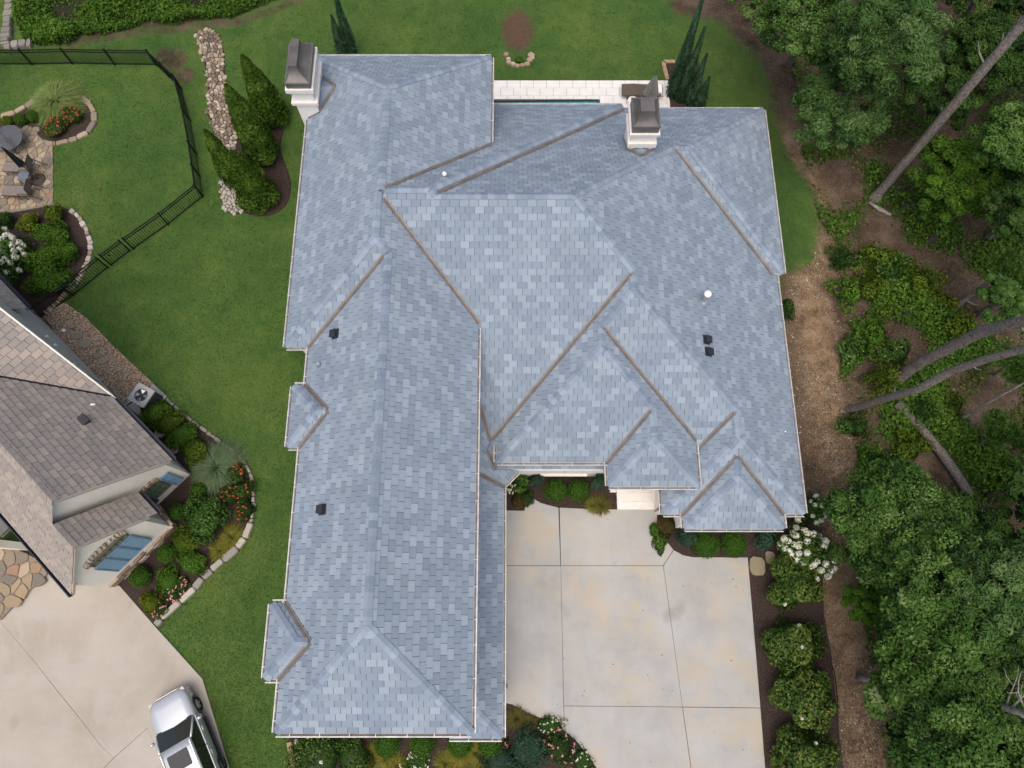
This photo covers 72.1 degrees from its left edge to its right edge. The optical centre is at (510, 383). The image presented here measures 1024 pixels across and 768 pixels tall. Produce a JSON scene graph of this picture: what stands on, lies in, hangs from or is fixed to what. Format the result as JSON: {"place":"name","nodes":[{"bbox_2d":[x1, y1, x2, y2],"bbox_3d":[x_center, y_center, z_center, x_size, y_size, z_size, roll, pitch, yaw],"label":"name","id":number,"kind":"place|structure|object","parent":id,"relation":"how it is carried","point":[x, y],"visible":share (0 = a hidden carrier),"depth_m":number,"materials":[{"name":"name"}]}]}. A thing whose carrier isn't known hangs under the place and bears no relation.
{"place":"outdoors","nodes":[
{"label":"outdoors","id":0,"kind":"place"},
{"bbox_2d":[0,574,229,767],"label":"neighbour driveway","id":1,"kind":"structure","parent":0,"point":[89,675],"depth_m":24.96,"materials":[{"name":"beige concrete"}]},
{"bbox_2d":[0,549,47,619],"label":"flagstone landing","id":2,"kind":"object","parent":1,"relation":"on","point":[23,574],"visible":0.98,"depth_m":25.86,"materials":[{"name":"stone"}]},
{"bbox_2d":[149,686,226,767],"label":"parked suv","id":3,"kind":"object","parent":1,"relation":"on","point":[185,736],"visible":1,"depth_m":23.70,"materials":[{"name":"grey paint"}]},
{"bbox_2d":[0,0,1023,767],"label":"ground","id":4,"kind":"structure","parent":0,"point":[818,328],"depth_m":30.22,"materials":[{"name":"plant"}]},
{"bbox_2d":[0,125,53,212],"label":"flagstone patio","id":5,"kind":"structure","parent":4,"relation":"on","point":[35,146],"depth_m":31.02,"materials":[{"name":"stone"}]},
{"bbox_2d":[0,125,25,153],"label":"glass table","id":6,"kind":"object","parent":5,"relation":"on","point":[11,137],"visible":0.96,"depth_m":30.87,"materials":[{"name":"grey"}]},
{"bbox_2d":[0,205,89,315],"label":"mulch bed","id":7,"kind":"object","parent":4,"relation":"on","point":[76,235],"visible":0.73,"depth_m":29.99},
{"bbox_2d":[0,226,34,283],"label":"hydrangea","id":8,"kind":"object","parent":7,"relation":"on","point":[14,252],"visible":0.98,"depth_m":28.98,"materials":[{"name":"white plant"}]},
{"bbox_2d":[24,242,57,272],"bbox_3d":[-19.557,-5.203,29.334,1.434,0.978,1.614,0,73,0],"label":"spirea","id":9,"kind":"object","parent":7,"relation":"on","point":[40,253],"visible":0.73,"depth_m":29.05,"materials":[{"name":"green plant"}]},
{"bbox_2d":[20,260,75,296],"bbox_3d":[-19.082,-4.396,29.067,2.082,1.018,1.538,0,73,0],"label":"spirea","id":10,"kind":"object","parent":7,"relation":"on","point":[48,280],"visible":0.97,"depth_m":28.82,"materials":[{"name":"green plant"}]},
{"bbox_2d":[29,220,69,243],"bbox_3d":[-19.479,-6.411,29.733,1.801,0.922,1.180,0,73,0],"label":"spirea","id":11,"kind":"object","parent":7,"relation":"on","point":[50,232],"visible":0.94,"depth_m":29.53,"materials":[{"name":"green plant"}]},
{"bbox_2d":[48,236,79,267],"bbox_3d":[-18.774,-5.528,29.451,1.214,0.944,1.210,41,77,11],"label":"spirea","id":12,"kind":"object","parent":7,"relation":"on","point":[65,250],"visible":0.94,"depth_m":29.27,"materials":[{"name":"green plant"}]},
{"bbox_2d":[0,104,90,142],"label":"mulch bed","id":13,"kind":"object","parent":4,"relation":"on","point":[75,129],"visible":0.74,"depth_m":31.75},
{"bbox_2d":[28,78,92,130],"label":"ornamental grass","id":14,"kind":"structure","parent":13,"relation":"on","point":[52,98],"depth_m":31.73,"materials":[{"name":"plant"}]},
{"bbox_2d":[0,94,97,145],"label":"bed edging","id":15,"kind":"object","parent":4,"relation":"on","point":[91,125],"visible":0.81,"depth_m":31.84,"materials":[{"name":"stone"}]},
{"bbox_2d":[26,256,108,316],"bbox_3d":[-18.211,-3.909,28.902,3.460,1.005,0.155,-42,77,-12],"label":"iron fence","id":16,"kind":"object","parent":4,"relation":"on","point":[68,281],"visible":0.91,"depth_m":28.83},
{"bbox_2d":[44,208,93,314],"bbox_3d":[-18.489,-5.197,29.749,1.398,0.178,4.972,2,73,1],"label":"bed edging","id":17,"kind":"object","parent":4,"relation":"on","point":[82,222],"visible":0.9,"depth_m":29.83,"materials":[{"name":"stone"}]},
{"bbox_2d":[0,274,189,596],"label":"neighbour house","id":18,"kind":"structure","parent":4,"relation":"on","point":[94,472],"depth_m":23.52,"materials":[{"name":"brown tile"}]},
{"bbox_2d":[83,531,128,568],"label":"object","id":19,"kind":"structure","parent":18,"relation":"in","point":[122,535],"depth_m":23.47,"materials":[{"name":"beige stone"}]},
{"bbox_2d":[40,302,153,402],"bbox_3d":[-16.953,-1.397,28.660,6.010,0.040,1.368,39,77,11],"label":"pebble strip","id":20,"kind":"object","parent":4,"relation":"on","point":[121,376],"visible":0.78,"depth_m":28.59,"materials":[{"name":"gravel"}]},
{"bbox_2d":[0,47,203,249],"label":"iron fence","id":21,"kind":"object","parent":4,"relation":"on","point":[158,64],"visible":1,"depth_m":31.88,"materials":[{"name":"metal"}]},
{"bbox_2d":[9,0,272,46],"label":"creek weeds","id":22,"kind":"object","parent":4,"relation":"on","point":[79,26],"visible":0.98,"depth_m":33.27,"materials":[{"name":"green plant"}]},
{"bbox_2d":[125,384,166,416],"bbox_3d":[-14.518,0.650,28.019,1.025,0.070,1.285,40,77,11],"label":"equipment pad","id":23,"kind":"object","parent":4,"relation":"on","point":[135,408],"visible":0.38,"depth_m":27.94,"materials":[{"name":"grey concrete"}]},
{"bbox_2d":[127,383,162,408],"bbox_3d":[-14.441,0.592,27.550,0.966,0.780,0.996,27,75,8],"label":"air conditioner","id":24,"kind":"object","parent":23,"relation":"on","point":[143,396],"visible":0.96,"depth_m":27.24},
{"bbox_2d":[118,399,253,621],"bbox_3d":[-13.146,4.833,26.745,6.369,0.060,6.458,35,76,10],"label":"mulch bed","id":25,"kind":"object","parent":4,"relation":"on","point":[177,494],"visible":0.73,"depth_m":26.45,"materials":[{"name":"soil"}]},
{"bbox_2d":[154,563,178,595],"bbox_3d":[-12.618,7.181,25.786,0.870,0.529,1.178,0,73,0],"label":"shrub","id":26,"kind":"object","parent":25,"relation":"on","point":[167,579],"visible":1,"depth_m":25.68,"materials":[{"name":"green plant"}]},
{"bbox_2d":[148,408,185,438],"bbox_3d":[-13.362,1.472,27.452,1.142,0.678,1.246,29,75,8],"label":"hedge shrub","id":27,"kind":"object","parent":25,"relation":"on","point":[169,422],"visible":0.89,"depth_m":27.23,"materials":[{"name":"green plant"}]},
{"bbox_2d":[164,422,197,451],"bbox_3d":[-12.723,2.034,27.267,1.263,0.702,1.239,0,73,0],"label":"hedge shrub","id":28,"kind":"object","parent":25,"relation":"on","point":[181,435],"visible":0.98,"depth_m":27.06,"materials":[{"name":"green plant"}]},
{"bbox_2d":[170,525,201,552],"bbox_3d":[-12.121,5.752,26.204,1.217,0.564,1.067,0,73,0],"label":"shrub","id":29,"kind":"object","parent":25,"relation":"on","point":[182,540],"visible":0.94,"depth_m":26.06,"materials":[{"name":"green plant"}]},
{"bbox_2d":[175,547,207,575],"bbox_3d":[-11.737,6.565,25.933,1.395,0.606,0.832,26,75,8],"label":"shrub","id":30,"kind":"object","parent":25,"relation":"on","point":[193,562],"visible":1,"depth_m":25.83,"materials":[{"name":"green plant"}]},
{"bbox_2d":[183,438,206,465],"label":"hedge shrub","id":31,"kind":"object","parent":25,"relation":"on","point":[194,450],"visible":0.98,"depth_m":26.87,"materials":[{"name":"green plant"}]},
{"bbox_2d":[178,493,230,544],"bbox_3d":[-11.410,4.911,26.213,1.697,1.036,1.889,-39,77,-11],"label":"camellia","id":32,"kind":"object","parent":25,"relation":"on","point":[203,520],"visible":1,"depth_m":25.98,"materials":[{"name":"green plant"}]},
{"bbox_2d":[186,435,252,501],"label":"ornamental grass","id":33,"kind":"object","parent":25,"relation":"on","point":[210,471],"depth_m":26.92,"materials":[{"name":"plant"}]},
{"bbox_2d":[154,522,253,625],"bbox_3d":[-11.206,7.066,25.989,0.512,0.200,4.786,39,77,11],"label":"bed edging","id":34,"kind":"object","parent":4,"relation":"on","point":[229,555],"visible":1,"depth_m":25.96,"materials":[{"name":"grey stone"}]},
{"bbox_2d":[194,27,243,215],"bbox_3d":[-13.053,-12.137,31.895,1.548,0.130,10.371,-15,74,-4],"label":"dry creek bed","id":35,"kind":"object","parent":4,"relation":"on","point":[211,50],"visible":0.76,"depth_m":32.20,"materials":[{"name":"stone"}]},
{"bbox_2d":[220,99,290,215],"bbox_3d":[-11.407,-10.146,31.318,3.057,0.070,6.253,-8,73,-2],"label":"mulch bed","id":36,"kind":"object","parent":4,"relation":"on","point":[276,173],"visible":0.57,"depth_m":31.00,"materials":[{"name":"soil"}]},
{"bbox_2d":[203,128,234,190],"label":"arborvitae","id":37,"kind":"object","parent":36,"relation":"on","point":[217,149],"visible":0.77,"depth_m":28.79,"materials":[{"name":"green plant"}]},
{"bbox_2d":[223,83,278,166],"bbox_3d":[-10.953,-10.787,29.138,1.610,4.675,1.768,0,73,0],"label":"arborvitae","id":38,"kind":"object","parent":36,"relation":"on","point":[257,139],"visible":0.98,"depth_m":29.09,"materials":[{"name":"green plant"}]},
{"bbox_2d":[227,149,279,214],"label":"arborvitae","id":39,"kind":"object","parent":36,"relation":"on","point":[255,188],"visible":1,"depth_m":29.08,"materials":[{"name":"green plant"}]},
{"bbox_2d":[240,53,289,128],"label":"arborvitae","id":40,"kind":"object","parent":36,"relation":"on","point":[267,102],"visible":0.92,"depth_m":29.99,"materials":[{"name":"green plant"}]},
{"bbox_2d":[334,0,356,53],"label":"cypress","id":41,"kind":"object","parent":4,"relation":"on","point":[348,41],"visible":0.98,"depth_m":31.37,"materials":[{"name":"green plant"}]},
{"bbox_2d":[0,0,848,767],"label":"grass","id":42,"kind":"structure","parent":4,"relation":"on","point":[260,612],"depth_m":29.66,"materials":[{"name":"plant"}]},
{"bbox_2d":[289,703,595,767],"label":"mulch bed","id":43,"kind":"object","parent":4,"relation":"on","point":[439,743],"visible":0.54,"depth_m":24.36,"materials":[{"name":"soil"}]},
{"bbox_2d":[284,738,345,767],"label":"gardenia","id":44,"kind":"object","parent":43,"relation":"on","point":[320,752],"visible":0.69,"depth_m":23.69,"materials":[{"name":"green plant"}]},
{"bbox_2d":[339,738,375,767],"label":"gardenia","id":45,"kind":"object","parent":43,"relation":"on","point":[354,754],"visible":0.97,"depth_m":23.78,"materials":[{"name":"green plant"}]},
{"bbox_2d":[477,742,519,767],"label":"shrub","id":46,"kind":"object","parent":43,"relation":"on","point":[500,759],"visible":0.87,"depth_m":23.85,"materials":[{"name":"green plant"}]},
{"bbox_2d":[508,720,553,767],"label":"shrub","id":47,"kind":"object","parent":43,"relation":"on","point":[527,749],"visible":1,"depth_m":23.90,"materials":[{"name":"green plant"}]},
{"bbox_2d":[542,728,576,766],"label":"drift rose","id":48,"kind":"object","parent":43,"relation":"on","point":[557,746],"visible":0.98,"depth_m":24.07,"materials":[{"name":"green plant"}]},
{"bbox_2d":[261,39,807,741],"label":"house","id":49,"kind":"structure","parent":4,"relation":"on","point":[489,299],"depth_m":22.84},
{"bbox_2d":[506,476,616,510],"bbox_3d":[1.947,3.898,27.028,4.392,0.065,1.922,0,73,0],"label":"mulch bed","id":50,"kind":"object","parent":4,"relation":"on","point":[540,497],"visible":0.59,"depth_m":26.87,"materials":[{"name":"soil"}]},
{"bbox_2d":[494,80,669,106],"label":"pool deck","id":51,"kind":"structure","parent":4,"relation":"on","point":[605,91],"depth_m":32.29,"materials":[{"name":"stone"}]},
{"bbox_2d":[666,63,700,106],"bbox_3d":[7.948,-13.694,32.403,1.733,0.070,2.620,0,73,0],"label":"mulch bed","id":52,"kind":"object","parent":4,"relation":"on","point":[673,102],"visible":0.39,"depth_m":32.16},
{"bbox_2d":[666,0,703,98],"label":"cypress","id":53,"kind":"object","parent":52,"relation":"on","point":[683,57],"visible":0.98,"depth_m":29.75,"materials":[{"name":"green plant"}]},
{"bbox_2d":[675,26,705,103],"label":"cypress","id":54,"kind":"object","parent":52,"relation":"on","point":[689,73],"visible":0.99,"depth_m":30.28,"materials":[{"name":"green plant"}]},
{"bbox_2d":[657,515,842,767],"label":"mulch bed","id":55,"kind":"object","parent":4,"relation":"on","point":[766,613],"visible":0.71,"depth_m":25.52,"materials":[{"name":"soil"}]},
{"bbox_2d":[693,532,719,558],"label":"boxwood","id":56,"kind":"object","parent":55,"relation":"on","point":[706,545],"visible":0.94,"depth_m":25.69,"materials":[{"name":"green plant"}]},
{"bbox_2d":[720,532,748,557],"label":"boxwood","id":57,"kind":"object","parent":55,"relation":"on","point":[734,544],"visible":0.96,"depth_m":25.71,"materials":[{"name":"green plant"}]},
{"bbox_2d":[760,615,827,677],"bbox_3d":[9.977,9.188,24.674,2.397,1.479,2.076,0,73,0],"label":"gardenia","id":58,"kind":"object","parent":55,"relation":"on","point":[795,642],"visible":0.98,"depth_m":24.46,"materials":[{"name":"green plant"}]},
{"bbox_2d":[766,554,825,611],"bbox_3d":[10.198,7.120,25.310,2.061,1.470,2.078,0,73,0],"label":"gardenia","id":59,"kind":"object","parent":55,"relation":"on","point":[795,585],"visible":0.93,"depth_m":25.04,"materials":[{"name":"green plant"}]},
{"bbox_2d":[768,666,839,733],"bbox_3d":[10.137,10.841,24.169,2.421,1.478,2.100,0,73,0],"label":"gardenia","id":60,"kind":"object","parent":55,"relation":"on","point":[806,699],"visible":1,"depth_m":23.90,"materials":[{"name":"green plant"}]},
{"bbox_2d":[769,721,840,767],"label":"gardenia","id":61,"kind":"object","parent":55,"relation":"on","point":[805,752],"visible":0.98,"depth_m":23.54,"materials":[{"name":"green plant"}]},
{"bbox_2d":[777,517,837,581],"bbox_3d":[10.775,6.174,25.539,2.206,1.585,1.929,42,78,12],"label":"hydrangea","id":62,"kind":"object","parent":55,"relation":"on","point":[811,545],"visible":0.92,"depth_m":25.22,"materials":[{"name":"white plant"}]},
{"bbox_2d":[749,0,846,71],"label":"broadleaf tree","id":63,"kind":"object","parent":4,"relation":"on","point":[803,34],"visible":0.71,"depth_m":26.91,"materials":[{"name":"green plant"}]},
{"bbox_2d":[802,492,826,525],"bbox_3d":[11.374,4.653,26.185,0.868,1.240,1.296,26,75,8],"label":"hydrangea","id":64,"kind":"object","parent":4,"relation":"on","point":[815,514],"visible":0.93,"depth_m":25.97,"materials":[{"name":"green plant"}]},
{"bbox_2d":[790,60,891,149],"bbox_3d":[12.731,-10.357,28.570,3.916,5.705,3.823,0,73,0],"label":"broadleaf tree","id":65,"kind":"object","parent":4,"relation":"on","point":[814,99],"visible":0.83,"depth_m":26.39,"materials":[{"name":"green plant"}]},
{"bbox_2d":[781,182,901,767],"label":"path","id":66,"kind":"structure","parent":4,"relation":"on","point":[823,444],"depth_m":27.45,"materials":[{"name":"soil"}]},
{"bbox_2d":[823,243,864,270],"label":"sapling","id":67,"kind":"object","parent":4,"relation":"on","point":[841,261],"visible":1,"depth_m":29.54,"materials":[{"name":"green plant"}]},
{"bbox_2d":[823,276,866,318],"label":"sapling","id":68,"kind":"object","parent":4,"relation":"on","point":[853,294],"visible":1,"depth_m":28.69,"materials":[{"name":"green plant"}]},
{"bbox_2d":[835,331,867,363],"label":"sapling","id":69,"kind":"object","parent":4,"relation":"on","point":[845,346],"visible":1,"depth_m":28.24,"materials":[{"name":"green plant"}]},
{"bbox_2d":[832,409,878,443],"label":"sapling","id":70,"kind":"object","parent":4,"relation":"on","point":[849,424],"visible":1,"depth_m":27.26,"materials":[{"name":"green plant"}]},
{"bbox_2d":[840,584,887,624],"bbox_3d":[12.616,7.823,24.959,2.312,2.037,1.386,0,73,0],"label":"shrub","id":71,"kind":"object","parent":4,"relation":"on","point":[860,595],"visible":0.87,"depth_m":24.25,"materials":[{"name":"green plant"}]},
{"bbox_2d":[704,0,1023,767],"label":"leaf litter","id":72,"kind":"object","parent":4,"relation":"on","point":[893,281],"visible":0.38,"depth_m":29.82,"materials":[{"name":"plant"}]},
{"bbox_2d":[851,267,888,303],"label":"sapling","id":73,"kind":"object","parent":4,"relation":"on","point":[869,283],"visible":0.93,"depth_m":29.13,"materials":[{"name":"green plant"}]},
{"bbox_2d":[856,313,900,361],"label":"sapling","id":74,"kind":"object","parent":4,"relation":"on","point":[878,339],"visible":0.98,"depth_m":28.25,"materials":[{"name":"green plant"}]},
{"bbox_2d":[858,358,900,394],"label":"sapling","id":75,"kind":"object","parent":4,"relation":"on","point":[878,373],"visible":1,"depth_m":27.75,"materials":[{"name":"green plant"}]},
{"bbox_2d":[823,0,957,101],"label":"broadleaf tree","id":76,"kind":"object","parent":4,"relation":"on","point":[916,24],"visible":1,"depth_m":24.33,"materials":[{"name":"green plant"}]},
{"bbox_2d":[821,457,969,595],"bbox_3d":[12.717,4.989,24.097,4.712,5.264,4.713,0,73,0],"label":"broadleaf tree","id":77,"kind":"object","parent":4,"relation":"on","point":[889,491],"visible":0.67,"depth_m":22.57,"materials":[{"name":"green plant"}]},
{"bbox_2d":[791,0,1023,767],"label":"ground cover","id":78,"kind":"object","parent":4,"relation":"on","point":[1000,456],"visible":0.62,"depth_m":28.89,"materials":[{"name":"green plant"}]},
{"bbox_2d":[902,411,984,511],"bbox_3d":[17.012,3.649,26.751,0.512,0.390,6.190,-27,75,-8],"label":"fallen log","id":79,"kind":"object","parent":78,"relation":"on","point":[952,468],"visible":0.61,"depth_m":26.88,"materials":[{"name":"brown wood"}]},
{"bbox_2d":[891,425,934,460],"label":"sapling","id":80,"kind":"object","parent":4,"relation":"on","point":[915,448],"visible":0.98,"depth_m":26.98,"materials":[{"name":"green plant"}]},
{"bbox_2d":[900,261,937,298],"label":"sapling","id":81,"kind":"object","parent":4,"relation":"on","point":[917,278],"visible":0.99,"depth_m":28.90,"materials":[{"name":"green plant"}]},
{"bbox_2d":[896,390,942,430],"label":"sapling","id":82,"kind":"object","parent":4,"relation":"on","point":[922,409],"visible":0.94,"depth_m":27.30,"materials":[{"name":"green plant"}]},
{"bbox_2d":[834,240,1023,491],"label":"seedlings","id":83,"kind":"object","parent":4,"relation":"on","point":[975,378],"visible":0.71,"depth_m":28.26,"materials":[{"name":"green plant"}]},
{"bbox_2d":[861,614,1000,738],"bbox_3d":[12.586,9.394,22.612,3.625,5.519,3.948,16,74,5],"label":"broadleaf tree","id":84,"kind":"object","parent":4,"relation":"on","point":[901,679],"visible":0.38,"depth_m":20.77,"materials":[{"name":"green plant"}]},
{"bbox_2d":[845,345,1023,412],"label":"fallen log","id":85,"kind":"object","parent":4,"relation":"on","point":[947,373],"visible":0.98,"depth_m":22.75,"materials":[{"name":"wood"}]},
{"bbox_2d":[900,58,990,130],"bbox_3d":[17.820,-11.905,29.784,3.732,4.340,3.754,0,73,0],"label":"broadleaf tree","id":86,"kind":"object","parent":4,"relation":"on","point":[933,98],"visible":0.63,"depth_m":28.13,"materials":[{"name":"green plant"}]},
{"bbox_2d":[869,15,1023,202],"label":"pine tree","id":87,"kind":"object","parent":4,"relation":"on","point":[962,94],"visible":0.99,"depth_m":26.20,"materials":[{"name":"brown plant"}]},
{"bbox_2d":[875,524,1019,675],"bbox_3d":[13.080,6.930,22.830,3.939,6.533,4.348,33,76,9],"label":"broadleaf tree","id":88,"kind":"object","parent":4,"relation":"on","point":[914,613],"visible":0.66,"depth_m":20.39,"materials":[{"name":"green plant"}]},
{"bbox_2d":[885,666,1023,767],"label":"broadleaf tree","id":89,"kind":"object","parent":4,"relation":"on","point":[947,720],"visible":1,"depth_m":19.30,"materials":[{"name":"green plant"}]},
{"bbox_2d":[893,314,1023,382],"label":"fallen log","id":90,"kind":"object","parent":4,"relation":"on","point":[909,370],"visible":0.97,"depth_m":24.67,"materials":[{"name":"wood"}]},
{"bbox_2d":[943,306,974,343],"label":"sapling","id":91,"kind":"object","parent":4,"relation":"on","point":[958,328],"visible":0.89,"depth_m":28.20,"materials":[{"name":"green plant"}]},
{"bbox_2d":[907,134,1011,222],"bbox_3d":[17.852,-7.979,28.723,3.915,4.078,3.574,0,73,0],"label":"broadleaf tree","id":92,"kind":"object","parent":4,"relation":"on","point":[964,169],"visible":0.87,"depth_m":27.32,"materials":[{"name":"green plant"}]},
{"bbox_2d":[937,530,1023,656],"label":"broadleaf tree","id":93,"kind":"object","parent":4,"relation":"on","point":[999,560],"visible":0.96,"depth_m":19.65,"materials":[{"name":"green plant"}]},
{"bbox_2d":[943,8,1023,95],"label":"broadleaf tree","id":94,"kind":"object","parent":4,"relation":"on","point":[988,29],"visible":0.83,"depth_m":27.33,"materials":[{"name":"green plant"}]},
{"bbox_2d":[944,0,1023,21],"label":"broadleaf tree","id":95,"kind":"object","parent":4,"relation":"on","point":[1011,8],"visible":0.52,"depth_m":28.68,"materials":[{"name":"green plant"}]},
{"bbox_2d":[950,491,1019,550],"bbox_3d":[15.578,5.459,24.572,2.817,4.104,2.835,38,77,11],"label":"broadleaf tree","id":96,"kind":"object","parent":4,"relation":"on","point":[991,518],"visible":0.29,"depth_m":23.20,"materials":[{"name":"green plant"}]},
{"bbox_2d":[955,247,1023,314],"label":"tree","id":97,"kind":"object","parent":4,"relation":"on","point":[1011,263],"visible":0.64,"depth_m":26.18,"materials":[{"name":"green plant"}]},
{"bbox_2d":[966,100,1023,172],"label":"broadleaf tree","id":98,"kind":"object","parent":4,"relation":"on","point":[1005,150],"visible":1,"depth_m":24.55,"materials":[{"name":"green plant"}]},
{"bbox_2d":[975,273,1023,323],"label":"broadleaf tree","id":99,"kind":"object","parent":4,"relation":"on","point":[1010,300],"visible":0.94,"depth_m":24.86,"materials":[{"name":"green plant"}]},
{"bbox_2d":[977,652,1023,702],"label":"broadleaf tree","id":100,"kind":"object","parent":4,"relation":"on","point":[1003,665],"visible":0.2,"depth_m":20.95,"materials":[{"name":"green plant"}]},
{"bbox_2d":[979,180,1023,241],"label":"broadleaf tree","id":101,"kind":"object","parent":4,"relation":"on","point":[1012,192],"visible":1,"depth_m":25.55,"materials":[{"name":"green plant"}]},
{"bbox_2d":[979,407,1023,456],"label":"sapling","id":102,"kind":"object","parent":4,"relation":"on","point":[1000,431],"visible":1,"depth_m":25.44,"materials":[{"name":"green plant"}]},
{"bbox_2d":[993,341,1023,388],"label":"shrub","id":103,"kind":"object","parent":4,"relation":"on","point":[1015,364],"visible":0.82,"depth_m":26.25,"materials":[{"name":"green plant"}]},
{"bbox_2d":[1007,465,1023,543],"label":"broadleaf tree","id":104,"kind":"object","parent":4,"relation":"on","point":[1016,483],"visible":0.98,"depth_m":22.73,"materials":[{"name":"green plant"}]},
{"bbox_2d":[506,499,764,767],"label":"driveway","id":105,"kind":"structure","parent":0,"point":[584,588],"depth_m":25.34,"materials":[{"name":"grey concrete"}]},
{"bbox_2d":[616,486,654,509],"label":"front steps","id":106,"kind":"structure","parent":105,"relation":"on","point":[635,499],"depth_m":26.65,"materials":[{"name":"concrete"}]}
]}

